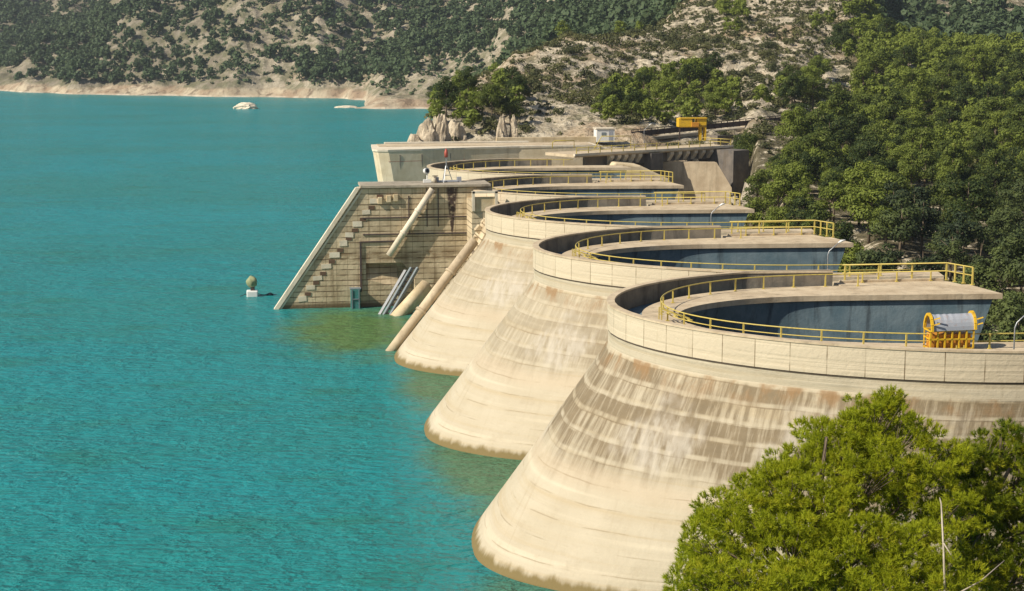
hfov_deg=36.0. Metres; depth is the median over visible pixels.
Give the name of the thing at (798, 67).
scrub bush
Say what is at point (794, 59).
scrub bush
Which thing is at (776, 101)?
scrub bush
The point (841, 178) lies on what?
pine tree
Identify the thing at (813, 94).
pine tree
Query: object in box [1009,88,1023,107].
pine tree
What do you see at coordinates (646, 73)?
pine tree
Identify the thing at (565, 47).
scrub bush
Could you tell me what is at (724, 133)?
scrub bush
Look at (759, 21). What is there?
scrub bush
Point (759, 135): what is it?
scrub bush
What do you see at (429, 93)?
pine tree
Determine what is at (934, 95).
pine tree
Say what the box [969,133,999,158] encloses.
pine tree
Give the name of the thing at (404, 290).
pipes
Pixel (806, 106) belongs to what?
pine tree
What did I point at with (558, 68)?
scrub bush
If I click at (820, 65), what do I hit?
pine tree
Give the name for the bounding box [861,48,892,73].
pine tree
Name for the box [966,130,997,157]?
pine tree
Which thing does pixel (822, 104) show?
pine tree
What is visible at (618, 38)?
scrub bush
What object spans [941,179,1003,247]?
pine tree
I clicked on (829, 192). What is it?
pine tree
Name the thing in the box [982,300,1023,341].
pine tree
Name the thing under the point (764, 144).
scrub bush
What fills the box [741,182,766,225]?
wing wall
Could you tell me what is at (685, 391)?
dam arch
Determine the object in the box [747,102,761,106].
scrub bush
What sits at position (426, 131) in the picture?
cliff rock
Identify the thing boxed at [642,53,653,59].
scrub bush
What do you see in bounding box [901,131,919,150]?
pine tree
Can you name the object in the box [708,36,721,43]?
scrub bush
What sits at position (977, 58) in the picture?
pine tree
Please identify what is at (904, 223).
pine tree
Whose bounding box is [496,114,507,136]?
cliff rock
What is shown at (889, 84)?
pine tree
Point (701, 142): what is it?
scrub bush
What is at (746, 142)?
pine tree
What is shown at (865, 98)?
pine tree
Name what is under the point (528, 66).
scrub bush
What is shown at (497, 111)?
scrub bush
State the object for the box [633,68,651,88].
pine tree
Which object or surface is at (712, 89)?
pine tree
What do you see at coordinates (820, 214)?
pine tree
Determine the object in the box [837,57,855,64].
scrub bush
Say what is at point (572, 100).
scrub bush
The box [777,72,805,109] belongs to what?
pine tree
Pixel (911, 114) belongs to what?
pine tree
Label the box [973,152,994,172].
pine tree
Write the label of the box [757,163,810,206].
pine tree
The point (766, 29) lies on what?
scrub bush
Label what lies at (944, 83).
pine tree
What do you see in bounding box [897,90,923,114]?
pine tree
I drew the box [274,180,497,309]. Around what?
intake block
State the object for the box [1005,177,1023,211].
pine tree
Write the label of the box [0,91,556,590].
reservoir water
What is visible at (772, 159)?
pine tree
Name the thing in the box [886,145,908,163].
pine tree
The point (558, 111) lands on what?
scrub bush
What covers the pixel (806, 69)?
pine tree
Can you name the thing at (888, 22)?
pine tree
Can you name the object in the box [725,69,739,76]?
scrub bush
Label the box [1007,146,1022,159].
pine tree
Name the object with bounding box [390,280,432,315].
outlet pipe
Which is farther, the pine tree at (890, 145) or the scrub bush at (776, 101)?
the scrub bush at (776, 101)
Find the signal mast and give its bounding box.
[437,149,460,182]
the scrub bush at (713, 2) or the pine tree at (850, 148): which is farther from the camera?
the scrub bush at (713, 2)
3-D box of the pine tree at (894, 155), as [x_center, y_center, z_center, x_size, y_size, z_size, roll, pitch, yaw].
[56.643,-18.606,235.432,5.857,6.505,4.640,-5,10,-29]
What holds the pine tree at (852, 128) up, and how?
on the hillside terrain
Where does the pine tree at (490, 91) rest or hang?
on the hillside terrain
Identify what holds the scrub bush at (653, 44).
on the hillside terrain
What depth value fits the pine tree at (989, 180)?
209.36 m
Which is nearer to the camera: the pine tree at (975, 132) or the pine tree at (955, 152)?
the pine tree at (955, 152)
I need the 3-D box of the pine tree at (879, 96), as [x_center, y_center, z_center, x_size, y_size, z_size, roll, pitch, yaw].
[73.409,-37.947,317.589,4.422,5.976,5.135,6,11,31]
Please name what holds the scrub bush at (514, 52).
on the hillside terrain
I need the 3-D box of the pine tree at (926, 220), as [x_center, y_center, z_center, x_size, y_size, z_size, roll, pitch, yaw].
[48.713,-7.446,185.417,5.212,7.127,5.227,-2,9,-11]
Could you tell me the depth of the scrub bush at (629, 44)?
387.57 m
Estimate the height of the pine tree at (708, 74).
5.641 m
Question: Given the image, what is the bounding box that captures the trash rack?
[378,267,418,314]
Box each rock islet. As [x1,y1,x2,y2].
[233,102,258,108]
[334,105,356,107]
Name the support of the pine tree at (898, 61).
on the hillside terrain
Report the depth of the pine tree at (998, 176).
221.97 m
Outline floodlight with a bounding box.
[423,168,430,182]
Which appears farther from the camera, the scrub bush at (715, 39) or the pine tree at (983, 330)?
the scrub bush at (715, 39)
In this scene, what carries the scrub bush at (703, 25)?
on the hillside terrain
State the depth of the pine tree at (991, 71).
360.45 m
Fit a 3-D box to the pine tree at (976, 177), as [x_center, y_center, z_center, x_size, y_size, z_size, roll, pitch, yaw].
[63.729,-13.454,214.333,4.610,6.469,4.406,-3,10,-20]
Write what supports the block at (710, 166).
on the hillside terrain
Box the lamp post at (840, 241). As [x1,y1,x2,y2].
[827,239,844,269]
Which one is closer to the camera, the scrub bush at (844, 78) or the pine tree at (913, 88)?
the pine tree at (913, 88)
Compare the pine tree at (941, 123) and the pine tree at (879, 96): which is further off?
the pine tree at (879, 96)
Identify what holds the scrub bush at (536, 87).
on the hillside terrain
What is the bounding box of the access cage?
[923,310,983,348]
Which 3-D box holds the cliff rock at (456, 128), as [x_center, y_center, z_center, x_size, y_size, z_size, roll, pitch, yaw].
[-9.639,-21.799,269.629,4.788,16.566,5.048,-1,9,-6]
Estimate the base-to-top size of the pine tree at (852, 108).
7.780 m
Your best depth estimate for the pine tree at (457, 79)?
300.52 m
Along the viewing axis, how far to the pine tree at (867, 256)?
166.51 m
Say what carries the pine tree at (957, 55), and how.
on the hillside terrain
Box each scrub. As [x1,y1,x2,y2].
[0,0,1023,94]
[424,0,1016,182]
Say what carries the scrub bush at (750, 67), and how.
on the hillside terrain
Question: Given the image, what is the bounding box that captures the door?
[609,131,612,141]
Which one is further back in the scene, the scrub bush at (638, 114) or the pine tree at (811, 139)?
the scrub bush at (638, 114)
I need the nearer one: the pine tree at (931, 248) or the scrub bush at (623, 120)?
the pine tree at (931, 248)
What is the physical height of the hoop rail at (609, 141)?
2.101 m
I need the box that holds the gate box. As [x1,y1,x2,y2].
[349,287,360,308]
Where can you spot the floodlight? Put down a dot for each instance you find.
(426, 171)
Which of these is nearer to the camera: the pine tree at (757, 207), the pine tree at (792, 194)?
the pine tree at (792, 194)
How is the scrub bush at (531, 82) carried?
on the hillside terrain
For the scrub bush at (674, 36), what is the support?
on the hillside terrain
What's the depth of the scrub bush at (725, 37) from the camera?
413.78 m
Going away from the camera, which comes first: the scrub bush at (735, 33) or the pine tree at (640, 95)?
the pine tree at (640, 95)
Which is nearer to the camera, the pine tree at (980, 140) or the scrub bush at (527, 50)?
the pine tree at (980, 140)
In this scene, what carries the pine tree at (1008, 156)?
on the hillside terrain
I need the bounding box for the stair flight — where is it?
[727,192,744,206]
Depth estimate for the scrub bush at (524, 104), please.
297.37 m
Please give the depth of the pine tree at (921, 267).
167.60 m
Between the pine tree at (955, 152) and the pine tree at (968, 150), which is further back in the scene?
the pine tree at (968, 150)
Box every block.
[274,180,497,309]
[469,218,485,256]
[545,137,748,204]
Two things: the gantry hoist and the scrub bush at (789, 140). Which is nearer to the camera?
the scrub bush at (789, 140)
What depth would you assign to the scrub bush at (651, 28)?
445.87 m
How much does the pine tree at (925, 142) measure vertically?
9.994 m
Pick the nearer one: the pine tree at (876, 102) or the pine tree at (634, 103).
the pine tree at (634, 103)
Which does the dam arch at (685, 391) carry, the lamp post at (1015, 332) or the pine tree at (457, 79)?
the lamp post at (1015, 332)
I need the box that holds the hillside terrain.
[0,0,1023,341]
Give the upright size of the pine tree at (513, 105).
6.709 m
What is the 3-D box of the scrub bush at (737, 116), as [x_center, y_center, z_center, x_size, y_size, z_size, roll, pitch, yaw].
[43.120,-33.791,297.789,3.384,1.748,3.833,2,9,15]
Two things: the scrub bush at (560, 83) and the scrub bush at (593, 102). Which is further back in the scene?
the scrub bush at (560, 83)
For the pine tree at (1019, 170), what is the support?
on the hillside terrain
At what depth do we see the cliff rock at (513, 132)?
267.92 m
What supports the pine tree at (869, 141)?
on the hillside terrain
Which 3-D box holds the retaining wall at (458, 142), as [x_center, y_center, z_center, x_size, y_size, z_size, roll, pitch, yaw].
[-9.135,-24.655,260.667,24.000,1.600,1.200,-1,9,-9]
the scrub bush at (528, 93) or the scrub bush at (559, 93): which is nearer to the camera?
the scrub bush at (528, 93)
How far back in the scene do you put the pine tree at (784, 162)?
232.65 m
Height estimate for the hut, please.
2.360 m
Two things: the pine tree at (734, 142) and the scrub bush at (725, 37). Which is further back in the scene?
the scrub bush at (725, 37)
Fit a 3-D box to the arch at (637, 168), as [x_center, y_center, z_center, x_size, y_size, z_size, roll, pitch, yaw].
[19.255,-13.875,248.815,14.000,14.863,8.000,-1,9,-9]
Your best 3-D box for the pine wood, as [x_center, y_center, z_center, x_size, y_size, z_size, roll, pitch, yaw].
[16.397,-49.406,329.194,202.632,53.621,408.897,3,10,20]
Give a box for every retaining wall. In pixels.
[384,141,528,143]
[496,136,595,143]
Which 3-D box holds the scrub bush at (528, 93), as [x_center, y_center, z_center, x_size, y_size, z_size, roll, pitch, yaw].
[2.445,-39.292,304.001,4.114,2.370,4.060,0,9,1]
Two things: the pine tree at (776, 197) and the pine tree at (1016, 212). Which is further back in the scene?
the pine tree at (776, 197)
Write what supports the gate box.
attached to the intake block at (359, 236)
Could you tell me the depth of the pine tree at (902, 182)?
204.71 m
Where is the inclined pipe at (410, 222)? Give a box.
[386,188,434,256]
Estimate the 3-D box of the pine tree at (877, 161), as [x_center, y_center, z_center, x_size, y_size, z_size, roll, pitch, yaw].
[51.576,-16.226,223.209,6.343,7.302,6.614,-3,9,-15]
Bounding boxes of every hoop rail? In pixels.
[552,140,574,147]
[594,136,630,148]
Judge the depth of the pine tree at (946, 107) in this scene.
299.75 m
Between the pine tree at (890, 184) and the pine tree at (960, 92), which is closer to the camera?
the pine tree at (890, 184)
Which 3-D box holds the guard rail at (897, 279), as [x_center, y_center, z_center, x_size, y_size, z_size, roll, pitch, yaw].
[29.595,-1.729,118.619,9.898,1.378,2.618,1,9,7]
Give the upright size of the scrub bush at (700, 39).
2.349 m
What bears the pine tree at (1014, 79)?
on the hillside terrain
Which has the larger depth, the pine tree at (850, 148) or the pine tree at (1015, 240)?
the pine tree at (850, 148)
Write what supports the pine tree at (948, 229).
on the hillside terrain
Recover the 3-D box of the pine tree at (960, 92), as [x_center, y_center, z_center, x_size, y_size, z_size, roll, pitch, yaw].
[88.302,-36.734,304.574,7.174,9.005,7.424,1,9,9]
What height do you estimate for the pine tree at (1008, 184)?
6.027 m
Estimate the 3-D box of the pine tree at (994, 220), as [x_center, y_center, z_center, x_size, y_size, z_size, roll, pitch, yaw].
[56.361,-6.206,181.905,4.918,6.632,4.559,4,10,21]
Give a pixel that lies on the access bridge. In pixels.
(715, 126)
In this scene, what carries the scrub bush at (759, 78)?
on the hillside terrain
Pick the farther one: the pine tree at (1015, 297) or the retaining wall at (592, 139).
the retaining wall at (592, 139)
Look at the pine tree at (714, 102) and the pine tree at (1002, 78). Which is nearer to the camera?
the pine tree at (714, 102)
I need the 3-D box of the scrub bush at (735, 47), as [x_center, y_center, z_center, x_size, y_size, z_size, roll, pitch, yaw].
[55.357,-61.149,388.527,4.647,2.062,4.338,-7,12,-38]
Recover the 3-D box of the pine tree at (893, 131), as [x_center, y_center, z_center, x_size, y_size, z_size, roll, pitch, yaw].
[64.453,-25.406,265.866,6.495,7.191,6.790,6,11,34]
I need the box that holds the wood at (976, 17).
[0,0,1023,85]
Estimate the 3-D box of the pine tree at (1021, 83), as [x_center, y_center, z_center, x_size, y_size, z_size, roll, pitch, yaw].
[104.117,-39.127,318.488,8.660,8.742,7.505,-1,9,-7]
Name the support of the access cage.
on the dam arch at (685, 391)
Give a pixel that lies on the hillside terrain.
(570, 120)
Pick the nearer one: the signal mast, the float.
the signal mast
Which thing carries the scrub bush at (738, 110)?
on the hillside terrain
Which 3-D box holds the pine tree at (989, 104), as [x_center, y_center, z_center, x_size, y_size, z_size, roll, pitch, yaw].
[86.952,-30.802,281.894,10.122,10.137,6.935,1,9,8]
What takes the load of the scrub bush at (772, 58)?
on the hillside terrain
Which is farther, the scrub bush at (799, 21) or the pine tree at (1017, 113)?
the scrub bush at (799, 21)
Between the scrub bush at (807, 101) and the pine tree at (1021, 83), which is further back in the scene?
the scrub bush at (807, 101)
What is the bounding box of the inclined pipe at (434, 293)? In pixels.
[385,238,477,350]
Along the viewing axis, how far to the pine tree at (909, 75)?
313.39 m
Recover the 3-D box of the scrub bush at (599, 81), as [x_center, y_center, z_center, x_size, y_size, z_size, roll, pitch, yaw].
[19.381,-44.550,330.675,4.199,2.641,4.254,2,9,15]
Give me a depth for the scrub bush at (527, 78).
316.91 m
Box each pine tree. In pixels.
[426,85,432,98]
[433,76,459,115]
[451,70,467,95]
[458,66,478,96]
[465,90,485,110]
[476,83,502,116]
[499,93,524,124]
[502,65,520,82]
[502,74,528,95]
[591,83,625,103]
[600,82,624,102]
[619,90,643,117]
[622,78,635,89]
[630,91,649,102]
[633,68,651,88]
[634,66,656,87]
[650,78,679,101]
[660,383,1003,590]
[675,62,701,86]
[695,65,717,84]
[700,83,726,97]
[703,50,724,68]
[703,94,727,117]
[731,134,750,148]
[734,132,758,158]
[742,168,768,213]
[744,196,767,225]
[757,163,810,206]
[759,191,780,209]
[760,161,775,177]
[761,205,791,228]
[763,182,782,207]
[765,159,790,181]
[767,152,782,162]
[772,106,812,142]
[775,60,795,96]
[775,144,802,163]
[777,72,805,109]
[777,209,812,228]
[779,69,808,102]
[780,103,814,120]
[782,136,802,153]
[782,182,814,207]
[785,161,816,187]
[787,196,814,213]
[793,133,839,158]
[796,113,825,138]
[799,77,833,108]
[799,150,831,182]
[799,151,825,182]
[800,64,823,102]
[800,201,831,234]
[804,112,851,147]
[806,100,834,125]
[807,128,841,166]
[808,54,828,87]
[813,180,853,228]
[814,171,846,219]
[816,169,849,190]
[817,140,844,168]
[818,168,831,182]
[819,229,829,236]
[820,156,852,176]
[820,219,864,258]
[824,21,857,52]
[824,82,853,121]
[830,115,859,147]
[837,242,863,272]
[841,101,859,113]
[841,186,900,243]
[841,247,902,272]
[843,160,881,225]
[844,139,889,169]
[844,140,866,168]
[846,111,871,134]
[847,60,877,99]
[848,138,883,158]
[851,92,872,108]
[853,124,890,148]
[856,162,887,182]
[857,104,885,130]
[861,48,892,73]
[861,98,892,125]
[862,19,880,33]
[863,155,893,179]
[863,242,903,271]
[864,121,883,141]
[866,206,898,247]
[868,196,924,259]
[870,170,902,196]
[872,92,885,108]
[875,17,898,37]
[875,180,907,212]
[877,89,911,120]
[877,124,907,144]
[879,174,915,201]
[881,81,898,95]
[883,159,909,179]
[884,140,896,151]
[886,57,908,71]
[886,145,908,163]
[886,150,906,162]
[889,45,917,65]
[890,186,944,240]
[891,108,925,126]
[891,115,917,134]
[891,135,907,149]
[892,66,932,97]
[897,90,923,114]
[897,148,926,186]
[899,67,919,83]
[900,35,919,65]
[900,85,923,106]
[901,126,942,181]
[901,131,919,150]
[901,255,949,280]
[904,108,930,130]
[910,150,941,186]
[910,202,944,253]
[916,31,933,41]
[922,37,941,58]
[924,232,951,257]
[925,85,941,100]
[925,109,947,124]
[926,138,954,169]
[926,180,945,217]
[926,210,982,270]
[927,75,955,99]
[928,61,966,99]
[929,236,971,280]
[929,416,1023,590]
[931,124,959,153]
[934,120,953,131]
[934,138,969,179]
[935,105,958,118]
[935,109,966,125]
[935,165,953,210]
[936,171,966,204]
[936,201,984,246]
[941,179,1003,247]
[947,49,967,61]
[948,262,1008,313]
[949,82,987,107]
[951,216,983,248]
[952,44,991,72]
[953,53,968,61]
[953,166,977,181]
[956,75,972,86]
[959,107,982,139]
[960,141,976,165]
[965,128,989,162]
[966,59,997,79]
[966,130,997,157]
[966,241,996,286]
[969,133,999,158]
[969,173,995,194]
[969,176,994,209]
[971,95,1013,139]
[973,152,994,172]
[974,226,1008,256]
[976,83,999,97]
[977,149,1015,183]
[977,166,1011,194]
[978,327,992,341]
[979,148,1017,186]
[980,212,1017,246]
[981,123,994,138]
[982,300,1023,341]
[985,188,1023,214]
[985,245,1009,286]
[985,295,1019,327]
[986,109,1008,144]
[987,70,1010,87]
[987,205,1023,231]
[987,290,1023,325]
[988,227,1023,292]
[990,44,1011,68]
[991,84,1015,101]
[993,127,1023,154]
[995,73,1010,88]
[997,110,1017,135]
[997,145,1007,154]
[998,180,1018,199]
[999,104,1023,130]
[1001,51,1023,70]
[1001,226,1023,269]
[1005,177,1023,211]
[1007,120,1023,155]
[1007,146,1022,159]
[1007,156,1023,182]
[1008,68,1023,87]
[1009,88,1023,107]
[1011,80,1023,99]
[1013,150,1023,168]
[1017,220,1023,230]
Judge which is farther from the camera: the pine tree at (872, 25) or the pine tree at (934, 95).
the pine tree at (872, 25)
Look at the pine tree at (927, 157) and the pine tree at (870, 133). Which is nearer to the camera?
the pine tree at (927, 157)
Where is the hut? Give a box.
[593,127,615,141]
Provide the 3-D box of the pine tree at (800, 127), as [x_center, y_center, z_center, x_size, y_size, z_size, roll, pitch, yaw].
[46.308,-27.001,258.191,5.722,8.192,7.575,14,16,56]
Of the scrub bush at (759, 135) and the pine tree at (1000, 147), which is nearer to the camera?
the pine tree at (1000, 147)
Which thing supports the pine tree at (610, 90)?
on the hillside terrain
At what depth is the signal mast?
183.83 m
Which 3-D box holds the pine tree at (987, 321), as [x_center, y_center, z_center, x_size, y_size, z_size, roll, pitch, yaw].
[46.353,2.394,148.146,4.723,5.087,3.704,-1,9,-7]
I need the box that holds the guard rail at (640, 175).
[597,170,673,182]
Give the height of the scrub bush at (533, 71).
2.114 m
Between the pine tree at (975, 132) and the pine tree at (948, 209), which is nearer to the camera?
the pine tree at (948, 209)
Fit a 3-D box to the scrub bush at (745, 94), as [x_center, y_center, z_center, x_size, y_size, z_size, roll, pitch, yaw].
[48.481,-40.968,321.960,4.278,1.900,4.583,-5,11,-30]
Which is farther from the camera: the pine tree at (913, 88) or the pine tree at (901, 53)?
the pine tree at (901, 53)
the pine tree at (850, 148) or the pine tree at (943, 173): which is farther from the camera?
the pine tree at (850, 148)
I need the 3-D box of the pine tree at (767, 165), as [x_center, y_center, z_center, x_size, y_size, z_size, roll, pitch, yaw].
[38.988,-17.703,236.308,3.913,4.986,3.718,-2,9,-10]
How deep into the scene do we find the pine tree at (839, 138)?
255.57 m
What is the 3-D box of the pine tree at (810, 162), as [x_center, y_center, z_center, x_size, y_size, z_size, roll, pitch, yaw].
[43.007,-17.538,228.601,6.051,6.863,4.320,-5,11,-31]
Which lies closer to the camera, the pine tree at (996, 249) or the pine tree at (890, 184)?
the pine tree at (996, 249)
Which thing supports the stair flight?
on the hillside terrain
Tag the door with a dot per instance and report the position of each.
(610, 132)
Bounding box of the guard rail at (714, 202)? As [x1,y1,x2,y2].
[652,191,740,205]
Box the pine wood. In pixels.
[426,0,1023,191]
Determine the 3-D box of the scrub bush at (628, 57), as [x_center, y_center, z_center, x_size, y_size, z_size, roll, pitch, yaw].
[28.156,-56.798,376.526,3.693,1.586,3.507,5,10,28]
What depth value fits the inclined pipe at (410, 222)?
180.45 m
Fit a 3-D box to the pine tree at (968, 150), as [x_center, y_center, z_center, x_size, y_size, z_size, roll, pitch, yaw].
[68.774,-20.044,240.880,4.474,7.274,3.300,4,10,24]
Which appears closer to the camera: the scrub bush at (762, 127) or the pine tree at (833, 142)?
the pine tree at (833, 142)
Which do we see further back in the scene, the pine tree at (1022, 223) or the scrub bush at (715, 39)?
the scrub bush at (715, 39)
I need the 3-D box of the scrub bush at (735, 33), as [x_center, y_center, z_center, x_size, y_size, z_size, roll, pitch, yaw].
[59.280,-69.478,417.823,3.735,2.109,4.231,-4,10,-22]
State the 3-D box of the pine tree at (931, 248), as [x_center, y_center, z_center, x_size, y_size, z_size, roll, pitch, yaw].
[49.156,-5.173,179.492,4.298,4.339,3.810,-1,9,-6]
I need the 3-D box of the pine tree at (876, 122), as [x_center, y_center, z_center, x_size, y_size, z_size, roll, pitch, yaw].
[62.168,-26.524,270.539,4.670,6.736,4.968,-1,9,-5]
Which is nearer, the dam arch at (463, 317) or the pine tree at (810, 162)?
the dam arch at (463, 317)
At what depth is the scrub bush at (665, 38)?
413.43 m
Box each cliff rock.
[407,134,421,141]
[416,117,438,141]
[434,113,451,141]
[448,119,466,140]
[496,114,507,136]
[509,114,518,136]
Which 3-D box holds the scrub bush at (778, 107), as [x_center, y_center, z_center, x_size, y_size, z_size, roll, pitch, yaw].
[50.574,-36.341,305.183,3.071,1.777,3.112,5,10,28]
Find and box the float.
[241,276,272,296]
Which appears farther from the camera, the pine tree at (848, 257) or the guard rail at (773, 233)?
the pine tree at (848, 257)
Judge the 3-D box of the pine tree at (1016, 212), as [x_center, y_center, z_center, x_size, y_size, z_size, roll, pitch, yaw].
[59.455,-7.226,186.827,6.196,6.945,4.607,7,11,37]
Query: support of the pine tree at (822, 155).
on the hillside terrain
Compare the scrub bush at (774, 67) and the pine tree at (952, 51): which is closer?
the scrub bush at (774, 67)
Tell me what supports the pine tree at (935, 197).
on the hillside terrain
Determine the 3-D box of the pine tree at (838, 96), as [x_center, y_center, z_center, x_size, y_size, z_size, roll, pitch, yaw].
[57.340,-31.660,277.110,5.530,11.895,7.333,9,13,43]
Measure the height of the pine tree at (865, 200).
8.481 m
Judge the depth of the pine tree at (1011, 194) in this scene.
199.32 m
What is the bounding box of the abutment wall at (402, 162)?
[371,142,597,181]
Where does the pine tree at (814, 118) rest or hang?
on the hillside terrain
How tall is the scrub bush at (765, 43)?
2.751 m
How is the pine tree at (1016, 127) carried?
on the hillside terrain
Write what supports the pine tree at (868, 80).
on the hillside terrain
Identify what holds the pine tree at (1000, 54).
on the hillside terrain
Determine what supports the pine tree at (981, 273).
on the hillside terrain
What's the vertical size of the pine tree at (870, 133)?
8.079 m
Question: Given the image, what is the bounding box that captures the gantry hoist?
[676,117,706,140]
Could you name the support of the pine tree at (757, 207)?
on the hillside terrain
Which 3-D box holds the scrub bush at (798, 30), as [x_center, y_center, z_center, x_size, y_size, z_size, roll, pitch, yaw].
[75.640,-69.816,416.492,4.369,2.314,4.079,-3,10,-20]
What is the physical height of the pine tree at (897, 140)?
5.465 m
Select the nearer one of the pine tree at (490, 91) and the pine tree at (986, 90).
the pine tree at (490, 91)
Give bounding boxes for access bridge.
[631,115,783,144]
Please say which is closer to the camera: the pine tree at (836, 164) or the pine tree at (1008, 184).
the pine tree at (1008, 184)
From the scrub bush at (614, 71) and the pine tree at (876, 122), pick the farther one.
the scrub bush at (614, 71)
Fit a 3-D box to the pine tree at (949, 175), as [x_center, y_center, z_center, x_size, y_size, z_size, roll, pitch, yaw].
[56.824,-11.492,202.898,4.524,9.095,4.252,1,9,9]
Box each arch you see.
[394,196,813,375]
[424,226,943,459]
[427,158,662,182]
[468,174,725,205]
[472,270,1023,590]
[607,161,682,199]
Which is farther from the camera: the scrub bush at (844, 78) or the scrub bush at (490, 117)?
the scrub bush at (844, 78)
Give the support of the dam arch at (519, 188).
on the hillside terrain
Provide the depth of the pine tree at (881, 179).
209.42 m
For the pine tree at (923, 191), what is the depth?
192.79 m
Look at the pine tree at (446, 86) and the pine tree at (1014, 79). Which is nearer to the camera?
the pine tree at (446, 86)
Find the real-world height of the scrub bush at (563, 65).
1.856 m
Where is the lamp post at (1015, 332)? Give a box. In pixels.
[1013,316,1023,348]
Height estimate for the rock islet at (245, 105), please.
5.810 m
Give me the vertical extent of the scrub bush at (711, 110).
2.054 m
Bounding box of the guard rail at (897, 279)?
[839,262,973,284]
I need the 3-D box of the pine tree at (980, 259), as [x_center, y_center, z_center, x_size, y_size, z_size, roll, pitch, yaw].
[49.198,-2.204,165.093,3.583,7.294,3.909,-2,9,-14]
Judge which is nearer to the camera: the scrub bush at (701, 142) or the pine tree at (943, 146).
the pine tree at (943, 146)
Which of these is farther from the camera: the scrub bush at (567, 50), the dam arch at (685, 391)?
the scrub bush at (567, 50)
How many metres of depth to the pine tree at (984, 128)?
260.24 m
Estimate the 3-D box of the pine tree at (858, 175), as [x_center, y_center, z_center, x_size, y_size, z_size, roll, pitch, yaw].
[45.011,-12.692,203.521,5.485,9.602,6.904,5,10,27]
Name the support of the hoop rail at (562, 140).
on the block at (710, 166)
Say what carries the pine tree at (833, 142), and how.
on the hillside terrain
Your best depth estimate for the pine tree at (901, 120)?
271.78 m
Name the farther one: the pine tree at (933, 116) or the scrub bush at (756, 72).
the scrub bush at (756, 72)
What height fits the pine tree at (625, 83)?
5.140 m
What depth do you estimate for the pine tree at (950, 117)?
288.26 m
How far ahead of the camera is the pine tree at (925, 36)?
417.39 m
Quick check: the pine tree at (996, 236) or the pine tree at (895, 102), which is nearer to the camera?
the pine tree at (996, 236)
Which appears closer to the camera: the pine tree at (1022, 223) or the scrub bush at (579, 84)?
the pine tree at (1022, 223)
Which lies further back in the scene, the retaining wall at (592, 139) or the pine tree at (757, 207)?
the retaining wall at (592, 139)
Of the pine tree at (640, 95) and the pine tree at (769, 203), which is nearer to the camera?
the pine tree at (769, 203)
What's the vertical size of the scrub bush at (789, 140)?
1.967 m
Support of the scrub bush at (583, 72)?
on the hillside terrain
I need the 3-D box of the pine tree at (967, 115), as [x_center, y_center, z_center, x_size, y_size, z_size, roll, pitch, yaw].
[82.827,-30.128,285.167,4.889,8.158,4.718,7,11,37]
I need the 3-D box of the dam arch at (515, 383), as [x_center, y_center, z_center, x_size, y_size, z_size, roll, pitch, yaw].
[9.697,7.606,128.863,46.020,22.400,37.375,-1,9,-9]
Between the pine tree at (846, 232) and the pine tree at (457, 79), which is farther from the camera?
the pine tree at (457, 79)
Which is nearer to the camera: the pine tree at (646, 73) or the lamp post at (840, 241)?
the lamp post at (840, 241)
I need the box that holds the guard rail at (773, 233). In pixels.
[727,220,834,237]
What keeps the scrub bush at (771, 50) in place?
on the hillside terrain
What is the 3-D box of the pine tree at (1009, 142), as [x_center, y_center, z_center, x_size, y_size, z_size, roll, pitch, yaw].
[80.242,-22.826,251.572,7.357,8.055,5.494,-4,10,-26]
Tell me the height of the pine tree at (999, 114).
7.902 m
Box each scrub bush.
[477,120,498,132]
[483,114,498,121]
[492,106,507,114]
[510,50,522,55]
[517,122,535,132]
[519,102,529,106]
[521,47,533,53]
[522,86,534,96]
[523,63,536,69]
[523,67,542,75]
[525,75,535,80]
[528,79,539,84]
[529,81,547,92]
[538,57,552,64]
[547,65,563,73]
[548,41,562,47]
[548,90,566,97]
[550,80,562,86]
[550,106,565,114]
[554,61,567,68]
[558,57,571,62]
[560,94,578,103]
[561,45,579,53]
[561,47,574,53]
[563,31,574,37]
[570,34,583,40]
[571,88,585,95]
[572,43,586,53]
[574,82,584,87]
[575,68,592,77]
[578,95,593,104]
[580,79,591,85]
[581,85,595,91]
[586,73,598,81]
[586,87,600,94]
[587,98,602,107]
[595,77,610,83]
[600,32,613,38]
[607,67,622,75]
[610,35,623,44]
[611,52,626,58]
[615,114,635,124]
[621,40,635,47]
[624,55,637,59]
[625,113,642,123]
[628,27,644,33]
[630,112,642,120]
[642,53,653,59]
[644,26,656,31]
[646,42,658,46]
[655,31,667,36]
[660,35,671,40]
[660,116,672,122]
[668,33,680,40]
[668,43,683,50]
[682,41,692,46]
[685,43,698,49]
[688,139,704,143]
[695,36,707,41]
[698,22,710,28]
[698,43,712,49]
[699,112,717,119]
[700,52,711,58]
[703,13,717,21]
[704,108,721,113]
[706,0,716,5]
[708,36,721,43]
[713,34,727,38]
[714,130,732,136]
[723,53,738,61]
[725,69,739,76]
[726,43,744,50]
[729,30,741,36]
[731,109,743,115]
[731,112,747,119]
[736,69,746,76]
[738,106,752,113]
[740,91,755,98]
[744,81,756,89]
[745,65,756,69]
[747,70,762,75]
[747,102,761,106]
[749,123,772,134]
[750,132,766,139]
[753,120,773,130]
[754,17,766,27]
[754,75,768,81]
[757,51,770,57]
[758,140,773,148]
[760,26,773,34]
[760,40,774,48]
[762,61,776,65]
[763,63,780,71]
[765,48,777,53]
[765,55,778,62]
[766,104,780,111]
[767,106,778,112]
[770,97,783,105]
[780,12,789,16]
[780,138,797,146]
[785,56,801,62]
[791,27,807,33]
[791,62,800,70]
[793,18,806,25]
[801,0,814,4]
[802,99,817,105]
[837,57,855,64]
[838,74,852,81]
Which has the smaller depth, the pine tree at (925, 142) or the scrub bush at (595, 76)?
the pine tree at (925, 142)
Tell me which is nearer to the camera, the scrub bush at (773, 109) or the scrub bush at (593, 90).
the scrub bush at (773, 109)
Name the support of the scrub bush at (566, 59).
on the hillside terrain

